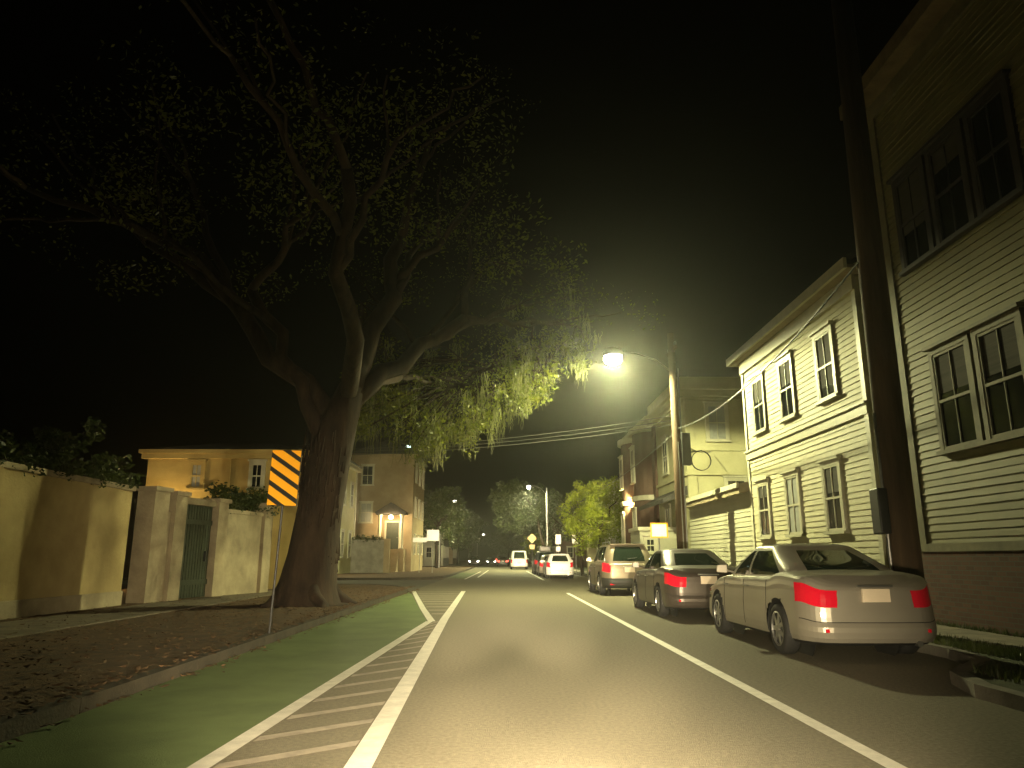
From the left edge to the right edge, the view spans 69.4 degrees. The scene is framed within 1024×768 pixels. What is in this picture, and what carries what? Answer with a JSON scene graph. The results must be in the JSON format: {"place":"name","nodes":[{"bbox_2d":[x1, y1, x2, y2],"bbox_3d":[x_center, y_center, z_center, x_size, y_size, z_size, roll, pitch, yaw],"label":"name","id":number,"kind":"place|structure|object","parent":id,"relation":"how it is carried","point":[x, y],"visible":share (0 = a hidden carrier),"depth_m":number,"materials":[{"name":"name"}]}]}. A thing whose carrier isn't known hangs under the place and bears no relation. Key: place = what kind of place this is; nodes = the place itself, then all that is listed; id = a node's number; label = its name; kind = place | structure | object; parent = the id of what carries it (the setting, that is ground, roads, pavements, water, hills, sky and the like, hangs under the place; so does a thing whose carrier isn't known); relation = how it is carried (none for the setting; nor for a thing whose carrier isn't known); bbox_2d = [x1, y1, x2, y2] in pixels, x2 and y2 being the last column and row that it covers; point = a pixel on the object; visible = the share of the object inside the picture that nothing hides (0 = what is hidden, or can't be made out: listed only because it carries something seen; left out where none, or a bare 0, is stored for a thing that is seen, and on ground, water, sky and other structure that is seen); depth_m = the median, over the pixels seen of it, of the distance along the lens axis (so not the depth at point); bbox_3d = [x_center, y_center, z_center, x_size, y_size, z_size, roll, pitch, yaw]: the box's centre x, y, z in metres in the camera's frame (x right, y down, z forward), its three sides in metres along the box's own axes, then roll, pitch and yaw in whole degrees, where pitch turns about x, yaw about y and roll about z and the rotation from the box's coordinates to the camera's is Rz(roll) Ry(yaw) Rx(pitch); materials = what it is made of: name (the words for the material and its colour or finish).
{"place":"outdoors","nodes":[
{"label":"outdoors","id":0,"kind":"place"},
{"bbox_2d":[0,590,271,638],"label":"pavement","id":1,"kind":"structure","parent":0,"point":[37,626],"depth_m":14.73,"materials":[{"name":"concrete"}]},
{"bbox_2d":[0,584,402,717],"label":"verge","id":2,"kind":"structure","parent":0,"point":[88,670],"depth_m":10.13,"materials":[{"name":"brown soil"}]},
{"bbox_2d":[0,416,134,475],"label":"garden tree","id":3,"kind":"object","parent":2,"relation":"on","point":[46,440],"visible":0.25,"depth_m":20.35,"materials":[{"name":"green plant"}]},
{"bbox_2d":[0,460,135,619],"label":"garden wall","id":4,"kind":"structure","parent":2,"relation":"on","point":[63,542],"depth_m":15.86,"materials":[{"name":"paint"}]},
{"bbox_2d":[0,435,145,488],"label":"ivy","id":5,"kind":"object","parent":4,"relation":"on","point":[102,474],"visible":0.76,"depth_m":15.86,"materials":[{"name":"green plant"}]},
{"bbox_2d":[126,486,275,602],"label":"gate wall","id":6,"kind":"structure","parent":2,"relation":"on","point":[185,544],"depth_m":21.50,"materials":[{"name":"paint"}]},
{"bbox_2d":[139,443,309,588],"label":"yellow house","id":7,"kind":"structure","parent":2,"relation":"on","point":[196,470],"depth_m":28.97,"materials":[{"name":"paint"}]},
{"bbox_2d":[185,459,207,489],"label":"window","id":8,"kind":"structure","parent":7,"relation":"in","point":[197,467],"depth_m":28.93,"materials":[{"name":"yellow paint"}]},
{"bbox_2d":[246,459,267,489],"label":"window","id":9,"kind":"structure","parent":7,"relation":"in","point":[257,467],"depth_m":28.97,"materials":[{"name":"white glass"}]},
{"bbox_2d":[205,480,278,516],"bbox_3d":[-8.883,5.029,24.103,1.402,3.554,3.527,-5,-14,19],"label":"hedge","id":10,"kind":"object","parent":2,"relation":"on","point":[244,502],"visible":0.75,"depth_m":23.91,"materials":[{"name":"green plant"}]},
{"bbox_2d":[0,0,664,607],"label":"oak tree","id":11,"kind":"object","parent":2,"relation":"on","point":[308,576],"visible":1,"depth_m":19.83,"materials":[{"name":"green plant"}]},
{"bbox_2d":[122,580,439,590],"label":"side street","id":12,"kind":"structure","parent":0,"point":[417,584],"depth_m":38.90,"materials":[{"name":"asphalt"}]},
{"bbox_2d":[123,567,470,577],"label":"verge","id":13,"kind":"structure","parent":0,"point":[429,572],"depth_m":55.90,"materials":[{"name":"brown plant"}]},
{"bbox_2d":[287,445,362,573],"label":"lemon house","id":14,"kind":"structure","parent":13,"relation":"on","point":[347,530],"depth_m":57.91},
{"bbox_2d":[340,529,345,557],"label":"window","id":15,"kind":"structure","parent":14,"relation":"in","point":[342,534],"depth_m":55.48,"materials":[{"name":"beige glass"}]},
{"bbox_2d":[347,530,351,557],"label":"window","id":16,"kind":"structure","parent":14,"relation":"in","point":[349,531],"depth_m":58.17,"materials":[{"name":"beige glass"}]},
{"bbox_2d":[349,481,354,507],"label":"window","id":17,"kind":"structure","parent":14,"relation":"in","point":[352,483],"depth_m":58.90,"materials":[{"name":"beige glass"}]},
{"bbox_2d":[352,439,427,571],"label":"portico house","id":18,"kind":"structure","parent":13,"relation":"on","point":[390,502],"depth_m":65.91,"materials":[{"name":"beige paint"}]},
{"bbox_2d":[358,501,373,522],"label":"window","id":19,"kind":"structure","parent":18,"relation":"in","point":[366,507],"depth_m":65.41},
{"bbox_2d":[360,464,374,485],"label":"window","id":20,"kind":"structure","parent":18,"relation":"in","point":[367,475],"depth_m":66.16,"materials":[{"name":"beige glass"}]},
{"bbox_2d":[384,521,399,548],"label":"door","id":21,"kind":"structure","parent":18,"relation":"in","point":[392,528],"depth_m":65.02,"materials":[{"name":"green paint"}]},
{"bbox_2d":[413,538,426,566],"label":"street sign","id":22,"kind":"object","parent":13,"relation":"on","point":[419,540],"visible":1,"depth_m":58.80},
{"bbox_2d":[427,530,438,570],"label":"street sign","id":23,"kind":"object","parent":13,"relation":"on","point":[432,535],"visible":1,"depth_m":58.69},
{"bbox_2d":[423,483,468,567],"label":"tree","id":24,"kind":"object","parent":13,"relation":"on","point":[438,514],"visible":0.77,"depth_m":85.92,"materials":[{"name":"green plant"}]},
{"bbox_2d":[124,560,531,591],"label":"ground","id":25,"kind":"structure","parent":0,"point":[126,564],"depth_m":113.60,"materials":[{"name":"soil"}]},
{"bbox_2d":[0,567,472,742],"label":"kerb","id":26,"kind":"structure","parent":25,"relation":"on","point":[17,725],"depth_m":7.33,"materials":[{"name":"concrete"}]},
{"bbox_2d":[266,450,301,632],"bbox_3d":[-3.694,2.463,11.708,0.500,2.850,0.068,1,-13,6],"label":"object marker","id":27,"kind":"object","parent":26,"relation":"on","point":[284,478],"visible":0.98,"depth_m":11.88,"materials":[{"name":"multicoloured metal"}]},
{"bbox_2d":[423,488,466,566],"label":"tree","id":28,"kind":"object","parent":25,"relation":"on","point":[455,524],"visible":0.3,"depth_m":101.64,"materials":[{"name":"green plant"}]},
{"bbox_2d":[538,500,582,553],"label":"tree","id":29,"kind":"object","parent":25,"relation":"on","point":[551,510],"visible":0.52,"depth_m":101.28,"materials":[{"name":"green plant"}]},
{"bbox_2d":[350,539,390,572],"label":"forecourt wall","id":30,"kind":"structure","parent":0,"point":[369,556],"depth_m":58.67,"materials":[{"name":"concrete"}]},
{"bbox_2d":[352,534,383,542],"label":"creeper","id":31,"kind":"object","parent":30,"relation":"on","point":[363,537],"visible":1,"depth_m":58.99,"materials":[{"name":"green plant"}]},
{"bbox_2d":[422,560,486,566],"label":"verge","id":32,"kind":"structure","parent":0,"point":[462,563],"depth_m":133.38,"materials":[{"name":"soil"}]},
{"bbox_2d":[422,514,448,565],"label":"distant house","id":33,"kind":"structure","parent":32,"relation":"on","point":[427,554],"depth_m":109.27,"materials":[{"name":"white"}]},
{"bbox_2d":[425,546,431,557],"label":"window","id":34,"kind":"structure","parent":33,"relation":"in","point":[428,553],"depth_m":108.98,"materials":[{"name":"grey glass"}]},
{"bbox_2d":[449,540,456,563],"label":"distant house","id":35,"kind":"structure","parent":32,"relation":"on","point":[452,556],"depth_m":136.59,"materials":[{"name":"beige paint"}]},
{"bbox_2d":[449,508,478,564],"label":"tree","id":36,"kind":"object","parent":32,"relation":"on","point":[469,533],"visible":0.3,"depth_m":126.82,"materials":[{"name":"green plant"}]},
{"bbox_2d":[458,512,489,563],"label":"tree","id":37,"kind":"object","parent":32,"relation":"on","point":[480,525],"visible":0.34,"depth_m":156.01,"materials":[{"name":"green plant"}]},
{"bbox_2d":[469,556,479,564],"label":"moving car","id":38,"kind":"object","parent":32,"relation":"on","point":[474,560],"visible":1,"depth_m":122.93,"materials":[{"name":"grey paint"}]},
{"bbox_2d":[0,0,918,559],"label":"sky","id":39,"kind":"structure","parent":0,"point":[695,150],"materials":[{"name":"black"}]},
{"bbox_2d":[210,560,1023,767],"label":"road","id":40,"kind":"structure","parent":0,"point":[523,668],"depth_m":6.67,"materials":[{"name":"asphalt"}]},
{"bbox_2d":[0,592,425,767],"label":"bike lane","id":41,"kind":"structure","parent":40,"relation":"on","point":[184,721],"depth_m":6.46,"materials":[{"name":"paint"}]},
{"bbox_2d":[0,586,419,745],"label":"fallen leaves","id":42,"kind":"object","parent":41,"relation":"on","point":[27,702],"visible":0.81,"depth_m":9.83,"materials":[{"name":"brown plant"}]},
{"bbox_2d":[214,593,458,767],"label":"hatch bars","id":43,"kind":"object","parent":40,"relation":"on","point":[282,755],"visible":0.97,"depth_m":5.74,"materials":[{"name":"paint"}]},
{"bbox_2d":[187,570,488,767],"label":"hatch border","id":44,"kind":"object","parent":40,"relation":"on","point":[367,749],"visible":0.97,"depth_m":6.30,"materials":[{"name":"paint"}]},
{"bbox_2d":[448,573,475,578],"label":"bike lane","id":45,"kind":"structure","parent":40,"relation":"on","point":[462,575],"depth_m":54.11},
{"bbox_2d":[497,557,508,565],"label":"moving car","id":46,"kind":"object","parent":40,"relation":"on","point":[502,560],"visible":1,"depth_m":112.51,"materials":[{"name":"paint"}]},
{"bbox_2d":[479,525,527,559],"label":"tree","id":47,"kind":"object","parent":40,"relation":"on","point":[503,542],"visible":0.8,"depth_m":209.75,"materials":[{"name":"green plant"}]},
{"bbox_2d":[509,551,527,568],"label":"moving van","id":48,"kind":"object","parent":40,"relation":"on","point":[519,558],"visible":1,"depth_m":83.17,"materials":[{"name":"white paint"}]},
{"bbox_2d":[486,477,564,545],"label":"street tree","id":49,"kind":"object","parent":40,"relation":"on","point":[523,501],"visible":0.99,"depth_m":82.09,"materials":[{"name":"green plant"}]},
{"bbox_2d":[527,534,536,548],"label":"warning sign","id":50,"kind":"object","parent":40,"relation":"on","point":[531,538],"visible":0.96,"depth_m":65.60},
{"bbox_2d":[527,484,547,545],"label":"street lamp","id":51,"kind":"object","parent":40,"relation":"on","point":[528,486],"visible":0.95,"depth_m":73.53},
{"bbox_2d":[536,555,547,575],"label":"parked car","id":52,"kind":"object","parent":40,"relation":"on","point":[539,569],"visible":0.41,"depth_m":52.05,"materials":[{"name":"silver metal"}]},
{"bbox_2d":[532,546,553,573],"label":"parked car","id":53,"kind":"object","parent":40,"relation":"on","point":[544,550],"visible":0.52,"depth_m":57.76,"materials":[{"name":"paint"}]},
{"bbox_2d":[541,554,573,577],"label":"parked car","id":54,"kind":"object","parent":40,"relation":"on","point":[557,564],"visible":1,"depth_m":45.68,"materials":[{"name":"white paint"}]},
{"bbox_2d":[555,535,560,553],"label":"parking sign","id":55,"kind":"object","parent":40,"relation":"on","point":[558,539],"visible":0.9,"depth_m":56.78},
{"bbox_2d":[586,542,649,594],"bbox_3d":[3.961,6.840,27.417,2.216,1.890,4.845,0,-13,-1],"label":"parked car","id":56,"kind":"object","parent":40,"relation":"on","point":[610,567],"visible":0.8,"depth_m":25.36,"materials":[{"name":"beige paint"}]},
{"bbox_2d":[632,549,735,616],"bbox_3d":[4.106,4.765,17.839,2.136,1.542,4.805,0,-13,-1],"label":"parked car","id":57,"kind":"object","parent":40,"relation":"on","point":[665,581],"visible":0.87,"depth_m":16.17,"materials":[{"name":"grey paint"}]},
{"bbox_2d":[527,571,906,767],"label":"lane line","id":58,"kind":"object","parent":40,"relation":"on","point":[875,756],"visible":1,"depth_m":6.31,"materials":[{"name":"paint"}]},
{"bbox_2d":[528,563,1023,711],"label":"kerb","id":59,"kind":"structure","parent":40,"relation":"on","point":[962,678],"depth_m":7.17,"materials":[{"name":"concrete"}]},
{"bbox_2d":[709,543,936,655],"bbox_3d":[4.457,3.255,11.418,2.136,1.542,4.805,0,-13,-1],"label":"parked car","id":60,"kind":"object","parent":40,"relation":"on","point":[794,598],"visible":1,"depth_m":9.49,"materials":[{"name":"silver metal"}]},
{"bbox_2d":[574,567,1023,691],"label":"verge","id":61,"kind":"structure","parent":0,"point":[1010,663],"depth_m":7.70,"materials":[{"name":"green plant"}]},
{"bbox_2d":[544,494,585,575],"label":"bare tree","id":62,"kind":"object","parent":61,"relation":"on","point":[582,565],"visible":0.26,"depth_m":52.70,"materials":[{"name":"brown plant"}]},
{"bbox_2d":[556,475,622,555],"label":"street tree","id":63,"kind":"object","parent":61,"relation":"on","point":[589,516],"visible":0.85,"depth_m":47.36,"materials":[{"name":"green plant"}]},
{"bbox_2d":[587,534,596,575],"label":"gatepost","id":64,"kind":"object","parent":61,"relation":"on","point":[591,553],"visible":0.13,"depth_m":48.55,"materials":[{"name":"beige paint"}]},
{"bbox_2d":[600,475,621,543],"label":"distant house","id":65,"kind":"structure","parent":61,"relation":"on","point":[612,541],"depth_m":54.19,"materials":[{"name":"brown"}]},
{"bbox_2d":[617,416,659,543],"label":"rose building","id":66,"kind":"structure","parent":61,"relation":"on","point":[639,481],"depth_m":39.39,"materials":[{"name":"red"}]},
{"bbox_2d":[618,455,623,490],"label":"window","id":67,"kind":"structure","parent":66,"relation":"in","point":[620,457],"depth_m":43.80,"materials":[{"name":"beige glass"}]},
{"bbox_2d":[619,512,625,543],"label":"window","id":68,"kind":"structure","parent":66,"relation":"in","point":[623,536],"depth_m":43.10,"materials":[{"name":"white glass"}]},
{"bbox_2d":[628,445,635,484],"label":"window","id":69,"kind":"structure","parent":66,"relation":"in","point":[632,453],"depth_m":40.09,"materials":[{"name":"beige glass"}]},
{"bbox_2d":[631,507,636,527],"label":"window","id":70,"kind":"structure","parent":66,"relation":"in","point":[634,510],"depth_m":39.43,"materials":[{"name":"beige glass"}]},
{"bbox_2d":[650,523,667,549],"bbox_3d":[5.558,6.451,27.766,0.660,2.440,0.084,0,-13,-1],"label":"notice board","id":71,"kind":"object","parent":61,"relation":"on","point":[658,530],"visible":0.9,"depth_m":27.94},
{"bbox_2d":[667,333,711,548],"bbox_3d":[6.114,2.571,25.270,1.262,8.950,1.200,0,-13,-1],"label":"utility pole","id":72,"kind":"object","parent":61,"relation":"on","point":[681,447],"visible":0.98,"depth_m":25.14,"materials":[{"name":"brown wood"}]},
{"bbox_2d":[304,425,668,455],"bbox_3d":[-1.872,2.138,27.263,15.257,0.698,0.022,-3,-14,13],"label":"overhead wire","id":73,"kind":"object","parent":72,"relation":"attached to","point":[522,443],"visible":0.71,"depth_m":26.63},
{"bbox_2d":[305,416,668,450],"bbox_3d":[-1.721,1.873,27.276,14.991,0.775,0.022,-3,-14,14],"label":"overhead wire","id":74,"kind":"object","parent":72,"relation":"attached to","point":[532,435],"visible":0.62,"depth_m":26.53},
{"bbox_2d":[355,420,670,451],"bbox_3d":[-1.797,2.005,27.269,15.124,0.735,0.022,-3,-14,13],"label":"overhead wire","id":75,"kind":"object","parent":72,"relation":"attached to","point":[527,439],"visible":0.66,"depth_m":26.60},
{"bbox_2d":[573,435,671,498],"bbox_3d":[5.425,6.495,48.944,0.033,1.759,47.903,0,-13,-1],"label":"overhead wire","id":76,"kind":"object","parent":72,"relation":"attached to","point":[639,462],"visible":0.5,"depth_m":32.08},
{"bbox_2d":[603,347,668,370],"bbox_3d":[4.388,-0.877,26.056,2.372,0.893,0.676,0,-13,-1],"label":"street lamp","id":77,"kind":"object","parent":72,"relation":"attached to","point":[613,356],"visible":1,"depth_m":25.90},
{"bbox_2d":[678,262,858,428],"bbox_3d":[5.773,-0.120,18.962,0.036,0.818,13.505,0,-13,-1],"label":"overhead wire","id":78,"kind":"object","parent":72,"relation":"attached to","point":[820,308],"visible":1,"depth_m":15.30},
{"bbox_2d":[639,377,747,548],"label":"corner building","id":79,"kind":"structure","parent":61,"relation":"on","point":[718,434],"depth_m":32.20,"materials":[{"name":"beige paint"}]},
{"bbox_2d":[660,434,669,476],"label":"window","id":80,"kind":"structure","parent":79,"relation":"in","point":[665,457],"depth_m":35.99,"materials":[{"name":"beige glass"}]},
{"bbox_2d":[663,503,671,526],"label":"window","id":81,"kind":"structure","parent":79,"relation":"in","point":[667,507],"depth_m":35.30,"materials":[{"name":"grey glass"}]},
{"bbox_2d":[703,401,731,441],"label":"window","id":82,"kind":"structure","parent":79,"relation":"in","point":[716,423],"depth_m":32.14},
{"bbox_2d":[722,476,747,485],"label":"window","id":83,"kind":"structure","parent":79,"relation":"in","point":[728,480],"depth_m":31.57,"materials":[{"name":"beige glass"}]},
{"bbox_2d":[686,482,752,567],"bbox_3d":[9.368,5.169,26.554,4.920,4.400,7.900,0,-13,-1],"label":"siding annex","id":84,"kind":"object","parent":61,"relation":"on","point":[720,523],"visible":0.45,"depth_m":25.36,"materials":[{"name":"wood"}]},
{"bbox_2d":[726,250,888,567],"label":"clapboard house","id":85,"kind":"structure","parent":61,"relation":"on","point":[812,463],"depth_m":18.11,"materials":[{"name":"wood"}]},
{"bbox_2d":[747,370,768,436],"bbox_3d":[7.333,0.592,22.054,0.140,1.790,1.170,0,-13,-1],"label":"window","id":86,"kind":"structure","parent":85,"relation":"in","point":[757,387],"depth_m":22.02,"materials":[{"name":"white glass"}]},
{"bbox_2d":[753,477,774,539],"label":"window","id":87,"kind":"structure","parent":85,"relation":"in","point":[764,505],"depth_m":21.51,"materials":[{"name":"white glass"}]},
{"bbox_2d":[773,349,798,423],"bbox_3d":[7.363,0.088,19.913,0.140,1.790,1.170,0,-13,-1],"label":"window","id":88,"kind":"structure","parent":85,"relation":"in","point":[785,372],"depth_m":19.86,"materials":[{"name":"white glass"}]},
{"bbox_2d":[779,468,805,537],"bbox_3d":[7.360,3.127,19.403,0.140,1.740,1.120,0,-13,-1],"label":"window","id":89,"kind":"structure","parent":85,"relation":"in","point":[791,477],"depth_m":19.36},
{"bbox_2d":[808,320,841,405],"bbox_3d":[7.397,-0.473,17.528,0.140,1.790,1.170,0,-13,-1],"label":"window","id":90,"kind":"structure","parent":85,"relation":"in","point":[823,343],"depth_m":17.48,"materials":[{"name":"white glass"}]},
{"bbox_2d":[816,455,849,534],"bbox_3d":[7.394,2.577,17.067,0.140,1.740,1.120,0,-13,-1],"label":"window","id":91,"kind":"structure","parent":85,"relation":"in","point":[834,502],"depth_m":17.03,"materials":[{"name":"white glass"}]},
{"bbox_2d":[831,0,924,578],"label":"utility pole","id":92,"kind":"object","parent":61,"relation":"on","point":[893,510],"visible":0.88,"depth_m":12.05,"materials":[{"name":"brown wood"}]},
{"bbox_2d":[839,0,1023,636],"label":"tall house","id":93,"kind":"structure","parent":61,"relation":"on","point":[943,84],"depth_m":12.38,"materials":[{"name":"wood"}]},
{"bbox_2d":[886,151,939,276],"bbox_3d":[7.456,-3.150,13.792,0.140,1.990,1.170,0,-13,-1],"label":"window","id":94,"kind":"structure","parent":93,"relation":"in","point":[909,185],"depth_m":13.76,"materials":[{"name":"black glass"}]},
{"bbox_2d":[918,114,979,251],"bbox_3d":[7.471,-3.413,12.673,0.140,1.990,1.170,0,-13,-1],"label":"window","id":95,"kind":"structure","parent":93,"relation":"in","point":[950,185],"depth_m":12.65,"materials":[{"name":"black glass"}]},
{"bbox_2d":[921,328,988,455],"bbox_3d":[7.462,0.167,12.498,0.140,1.940,1.270,0,-13,-1],"label":"window","id":96,"kind":"structure","parent":93,"relation":"in","point":[957,404],"depth_m":12.47,"materials":[{"name":"black glass"}]},
{"bbox_2d":[956,69,1023,223],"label":"window","id":97,"kind":"structure","parent":93,"relation":"in","point":[993,142],"depth_m":11.53,"materials":[{"name":"black glass"}]},
{"bbox_2d":[964,302,1023,444],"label":"window","id":98,"kind":"structure","parent":93,"relation":"in","point":[997,339],"depth_m":11.33,"materials":[{"name":"black glass"}]},
{"bbox_2d":[930,617,1023,682],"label":"grass","id":99,"kind":"structure","parent":61,"relation":"on","point":[997,651],"depth_m":9.17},
{"bbox_2d":[574,569,1023,651],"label":"pavement","id":100,"kind":"structure","parent":0,"point":[1004,640],"depth_m":10.84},
{"bbox_2d":[628,527,676,556],"bbox_3d":[6.639,7.972,34.362,1.950,2.520,2.640,0,-13,-1],"label":"porch enclosure","id":101,"kind":"object","parent":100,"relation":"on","point":[642,535],"visible":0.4,"depth_m":33.35,"materials":[{"name":"white"}]},
{"bbox_2d":[642,535,657,553],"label":"window","id":102,"kind":"structure","parent":101,"relation":"in","point":[651,545],"depth_m":33.27,"materials":[{"name":"glass"}]},
{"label":"verge","id":103,"kind":"structure","parent":0,"visible":0},
{"bbox_2d":[511,518,543,545],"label":"tree","id":104,"kind":"object","parent":103,"relation":"on","point":[517,533],"visible":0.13,"depth_m":161.45,"materials":[{"name":"green plant"}]},
{"bbox_2d":[520,533,552,560],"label":"tree","id":105,"kind":"object","parent":103,"relation":"on","point":[537,543],"visible":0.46,"depth_m":118.40,"materials":[{"name":"green plant"}]},
{"bbox_2d":[524,505,559,541],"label":"tree","id":106,"kind":"object","parent":103,"relation":"on","point":[532,528],"visible":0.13,"depth_m":130.77,"materials":[{"name":"green plant"}]},
{"bbox_2d":[551,510,586,565],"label":"distant house","id":107,"kind":"structure","parent":103,"relation":"on","point":[566,548],"depth_m":109.41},
{"bbox_2d":[567,546,573,557],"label":"window","id":108,"kind":"structure","parent":107,"relation":"in","point":[570,550],"depth_m":109.32,"materials":[{"name":"glass"}]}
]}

